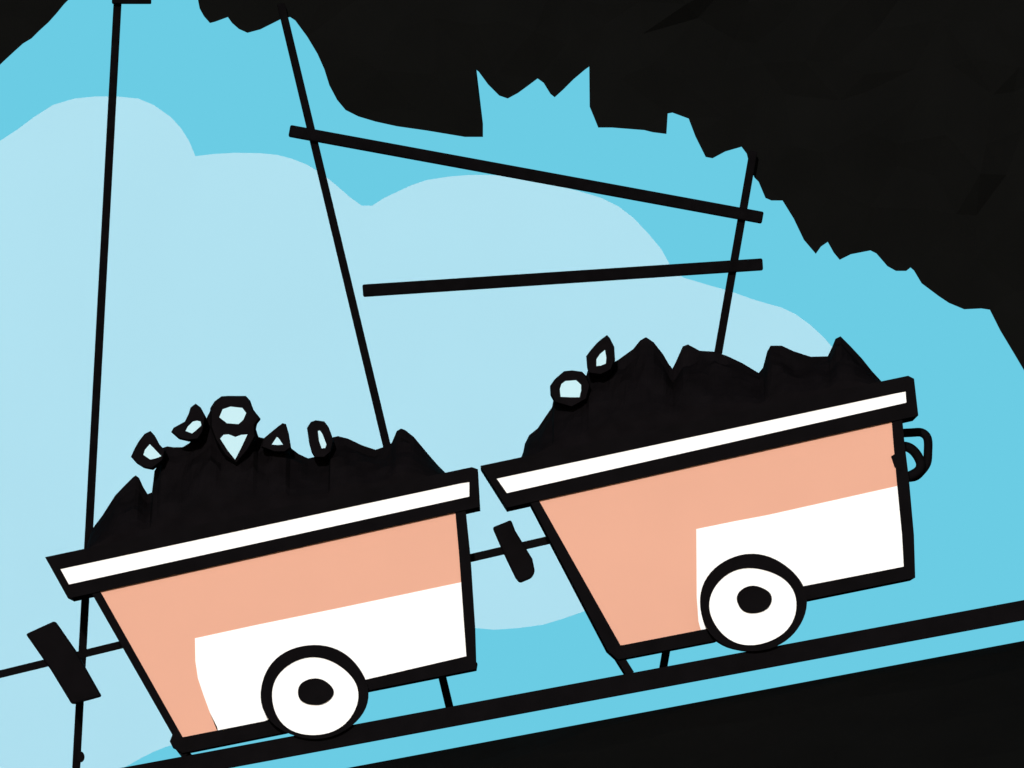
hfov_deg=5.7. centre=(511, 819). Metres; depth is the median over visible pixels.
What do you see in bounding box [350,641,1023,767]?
ground
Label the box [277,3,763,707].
mine support
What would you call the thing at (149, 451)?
coal lump
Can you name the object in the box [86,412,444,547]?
coal heap
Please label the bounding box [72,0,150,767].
timber post
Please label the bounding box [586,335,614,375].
coal lump
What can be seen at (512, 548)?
drawbar
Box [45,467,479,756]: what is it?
mine cart
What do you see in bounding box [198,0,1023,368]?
rock overhang
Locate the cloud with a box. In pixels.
[0,96,831,767]
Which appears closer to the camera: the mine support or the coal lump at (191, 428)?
the coal lump at (191, 428)
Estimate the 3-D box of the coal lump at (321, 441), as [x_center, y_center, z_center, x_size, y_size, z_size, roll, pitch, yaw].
[-1.125,-2.231,60.253,0.158,0.225,0.334,0,0,0]
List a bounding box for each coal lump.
[131,431,165,469]
[171,404,205,441]
[210,396,259,464]
[261,423,290,452]
[307,420,333,458]
[550,370,589,408]
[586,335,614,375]
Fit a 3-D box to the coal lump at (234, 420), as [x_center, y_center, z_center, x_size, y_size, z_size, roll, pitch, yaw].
[-1.625,-2.282,60.253,0.296,0.408,0.334,0,0,0]
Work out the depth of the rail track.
59.93 m
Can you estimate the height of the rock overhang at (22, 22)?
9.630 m
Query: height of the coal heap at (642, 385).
0.875 m
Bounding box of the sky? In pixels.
[0,0,1023,767]
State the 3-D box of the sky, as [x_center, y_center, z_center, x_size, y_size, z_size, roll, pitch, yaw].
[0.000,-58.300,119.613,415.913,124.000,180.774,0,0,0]
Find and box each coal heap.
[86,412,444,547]
[522,336,880,456]
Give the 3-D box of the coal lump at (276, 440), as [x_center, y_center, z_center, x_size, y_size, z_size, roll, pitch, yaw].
[-1.385,-2.240,60.253,0.175,0.173,0.334,0,0,0]
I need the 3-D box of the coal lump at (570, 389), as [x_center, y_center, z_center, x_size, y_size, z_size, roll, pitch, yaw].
[0.342,-2.525,60.253,0.238,0.223,0.334,0,0,0]
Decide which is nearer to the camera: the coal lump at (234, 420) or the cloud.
the coal lump at (234, 420)
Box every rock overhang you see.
[0,0,67,63]
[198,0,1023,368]
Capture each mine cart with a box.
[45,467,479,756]
[480,376,932,673]
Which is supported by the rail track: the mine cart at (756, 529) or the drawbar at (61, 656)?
the mine cart at (756, 529)
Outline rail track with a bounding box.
[123,600,1023,767]
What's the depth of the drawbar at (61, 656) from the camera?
60.32 m
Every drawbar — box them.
[0,622,122,703]
[470,521,551,582]

